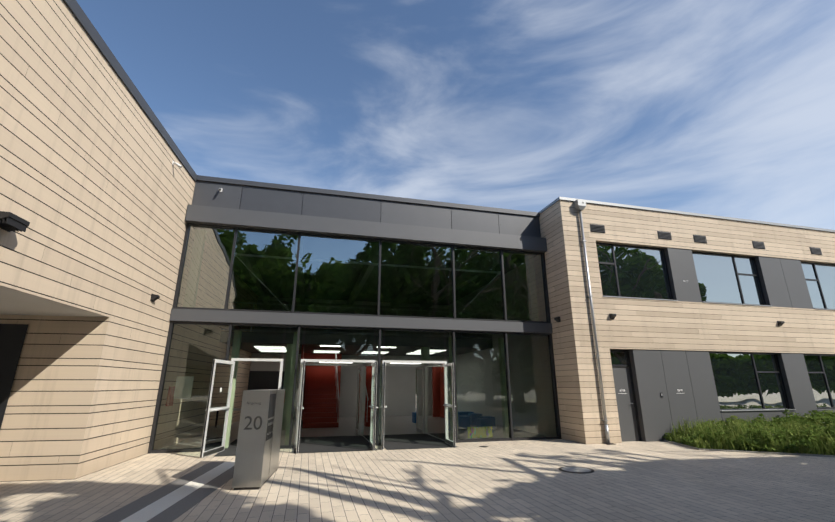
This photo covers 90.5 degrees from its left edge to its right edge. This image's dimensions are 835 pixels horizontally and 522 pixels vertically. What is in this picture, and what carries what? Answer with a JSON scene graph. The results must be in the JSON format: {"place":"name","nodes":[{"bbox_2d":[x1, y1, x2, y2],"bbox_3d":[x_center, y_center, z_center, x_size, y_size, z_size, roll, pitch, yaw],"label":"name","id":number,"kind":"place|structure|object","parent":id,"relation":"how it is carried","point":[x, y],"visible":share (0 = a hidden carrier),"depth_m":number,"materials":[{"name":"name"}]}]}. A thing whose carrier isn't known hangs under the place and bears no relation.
{"place":"outdoors","nodes":[
{"label":"outdoors","id":0,"kind":"place"},
{"bbox_2d":[161,228,556,455],"bbox_3d":[-2.700,3.486,16.606,12.150,6.000,11.550,4,-17,-14],"label":"hall interior","id":1,"kind":"object","parent":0,"point":[328,422],"visible":0.42,"depth_m":16.76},
{"bbox_2d":[221,252,500,338],"bbox_3d":[-1.667,1.518,14.870,11.290,1.780,4.455,4,-17,-14],"label":"hall railing bracing","id":2,"kind":"object","parent":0,"point":[396,334],"depth_m":15.85,"materials":[{"name":"grey metal"}]},
{"bbox_2d":[300,359,444,440],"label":"glass door","id":3,"kind":"structure","parent":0,"point":[430,414],"depth_m":13.59,"materials":[{"name":"clear glass"}]},
{"bbox_2d":[0,439,834,521],"bbox_3d":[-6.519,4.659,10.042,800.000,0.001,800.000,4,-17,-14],"label":"paved ground","id":4,"kind":"structure","parent":0,"point":[530,481],"depth_m":6.70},
{"bbox_2d":[0,0,257,481],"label":"building wing","id":5,"kind":"structure","parent":4,"relation":"on","point":[97,187],"depth_m":7.63,"materials":[{"name":"beige"}]},
{"bbox_2d":[0,211,29,231],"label":"wall light","id":6,"kind":"object","parent":5,"relation":"attached to","point":[9,221],"visible":1,"depth_m":5.44,"materials":[{"name":"black plastic"}]},
{"bbox_2d":[150,294,159,301],"bbox_3d":[-6.232,0.875,9.845,0.130,0.168,0.150,3,-17,-9],"label":"wall light","id":7,"kind":"object","parent":5,"relation":"attached to","point":[154,297],"visible":1,"depth_m":9.79,"materials":[{"name":"black plastic"}]},
{"bbox_2d":[172,160,181,167],"bbox_3d":[-6.145,-2.472,10.598,0.230,0.154,0.099,5,-17,-16],"label":"security camera","id":8,"kind":"object","parent":5,"relation":"attached to","point":[177,164],"visible":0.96,"depth_m":10.58,"materials":[{"name":"white plastic"}]},
{"bbox_2d":[94,461,234,521],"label":"tactile paving strip","id":9,"kind":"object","parent":4,"relation":"on","point":[155,503],"depth_m":6.09,"materials":[{"name":"grey concrete"}]},
{"bbox_2d":[232,389,284,489],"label":"sign pillar","id":10,"kind":"structure","parent":4,"relation":"on","point":[258,445],"depth_m":6.83,"materials":[{"name":"metal"}]},
{"bbox_2d":[147,175,561,453],"bbox_3d":[-2.337,2.881,17.201,11.250,7.500,10.760,4,-17,-14],"label":"building facade frame","id":11,"kind":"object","parent":4,"relation":"on","point":[238,205],"depth_m":13.05,"materials":[{"name":"grey metal"}]},
{"bbox_2d":[200,359,234,457],"bbox_3d":[-4.881,3.557,10.176,0.170,2.170,1.146,0,-17,0],"label":"door leaf","id":12,"kind":"object","parent":11,"relation":"attached to","point":[217,413],"visible":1,"depth_m":10.11,"materials":[{"name":"white metal"}]},
{"bbox_2d":[173,376,284,400],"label":"glass notices","id":13,"kind":"object","parent":11,"relation":"attached to","point":[180,389],"visible":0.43,"depth_m":10.62,"materials":[{"name":"white"}]},
{"bbox_2d":[296,361,304,452],"bbox_3d":[-3.025,3.715,10.708,0.170,2.170,0.956,5,-17,-16],"label":"door leaf","id":14,"kind":"object","parent":11,"relation":"attached to","point":[301,407],"visible":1,"depth_m":10.35,"materials":[{"name":"white metal"}]},
{"bbox_2d":[153,225,556,449],"bbox_3d":[-1.069,2.178,12.235,11.190,5.870,0.001,4,-17,-14],"label":"window glass","id":15,"kind":"object","parent":11,"relation":"in","point":[363,275],"visible":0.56,"depth_m":12.43,"materials":[{"name":"clear glass"}]},
{"bbox_2d":[369,362,377,449],"bbox_3d":[-1.186,3.850,11.159,0.170,2.170,0.956,3,-17,-11],"label":"door leaf","id":16,"kind":"object","parent":11,"relation":"attached to","point":[373,406],"visible":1,"depth_m":11.01,"materials":[{"name":"white metal"}]},
{"bbox_2d":[380,362,386,449],"bbox_3d":[-0.917,3.880,11.260,0.170,2.170,0.896,1,-17,-4],"label":"door leaf","id":17,"kind":"object","parent":11,"relation":"attached to","point":[384,365],"visible":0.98,"depth_m":10.84,"materials":[{"name":"white metal"}]},
{"bbox_2d":[443,363,455,446],"bbox_3d":[0.901,4.011,11.699,0.170,2.170,0.896,3,-17,-11],"label":"door leaf","id":18,"kind":"object","parent":11,"relation":"attached to","point":[452,406],"visible":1,"depth_m":11.60,"materials":[{"name":"white metal"}]},
{"bbox_2d":[467,426,492,437],"bbox_3d":[1.843,5.041,12.195,0.780,0.300,0.010,4,-17,-14],"label":"welcome poster","id":19,"kind":"object","parent":11,"relation":"attached to","point":[473,430],"depth_m":12.18,"materials":[{"name":"green paper"}]},
{"bbox_2d":[151,358,558,452],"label":"hall doorframes","id":20,"kind":"object","parent":4,"relation":"on","point":[332,360],"visible":0.44,"depth_m":11.59,"materials":[{"name":"grey metal"}]},
{"bbox_2d":[558,466,593,473],"bbox_3d":[3.084,4.057,8.054,0.660,0.012,0.660,4,-17,-14],"label":"manhole cover","id":21,"kind":"object","parent":4,"relation":"on","point":[574,469],"visible":1,"depth_m":8.05,"materials":[{"name":"metal"}]},
{"bbox_2d":[537,197,834,443],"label":"building wing","id":22,"kind":"structure","parent":4,"relation":"on","point":[644,324],"depth_m":13.68,"materials":[{"name":"beige"}]},
{"bbox_2d":[574,199,615,444],"bbox_3d":[5.364,1.562,12.639,0.300,7.420,0.235,4,-17,-14],"label":"downpipe","id":23,"kind":"object","parent":22,"relation":"attached to","point":[579,205],"visible":1,"depth_m":12.60,"materials":[{"name":"silver metal"}]},
{"bbox_2d":[609,313,615,318],"bbox_3d":[6.058,1.705,12.838,0.150,0.168,0.130,4,-17,-14],"label":"wall light","id":24,"kind":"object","parent":22,"relation":"attached to","point":[612,316],"depth_m":12.82,"materials":[{"name":"black plastic"}]},
{"bbox_2d":[590,224,821,254],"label":"wall vents","id":25,"kind":"object","parent":22,"relation":"attached to","point":[667,236],"visible":1,"depth_m":14.64,"materials":[{"name":"black plastic"}]},
{"bbox_2d":[596,242,834,441],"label":"window panels","id":26,"kind":"object","parent":22,"relation":"attached to","point":[652,405],"visible":0.81,"depth_m":13.86,"materials":[{"name":"grey metal"}]},
{"bbox_2d":[777,321,784,325],"bbox_3d":[12.704,2.171,14.471,0.150,0.168,0.130,4,-17,-14],"label":"wall light","id":27,"kind":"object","parent":22,"relation":"attached to","point":[780,323],"depth_m":14.45,"materials":[{"name":"black plastic"}]},
{"bbox_2d":[663,409,834,456],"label":"herb bed","id":28,"kind":"object","parent":4,"relation":"on","point":[808,435],"visible":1,"depth_m":10.64,"materials":[{"name":"green plant"}]},
{"bbox_2d":[76,0,834,229],"label":"sky","id":29,"kind":"structure","parent":0,"point":[726,108],"materials":[{"name":"blue"}]}
]}

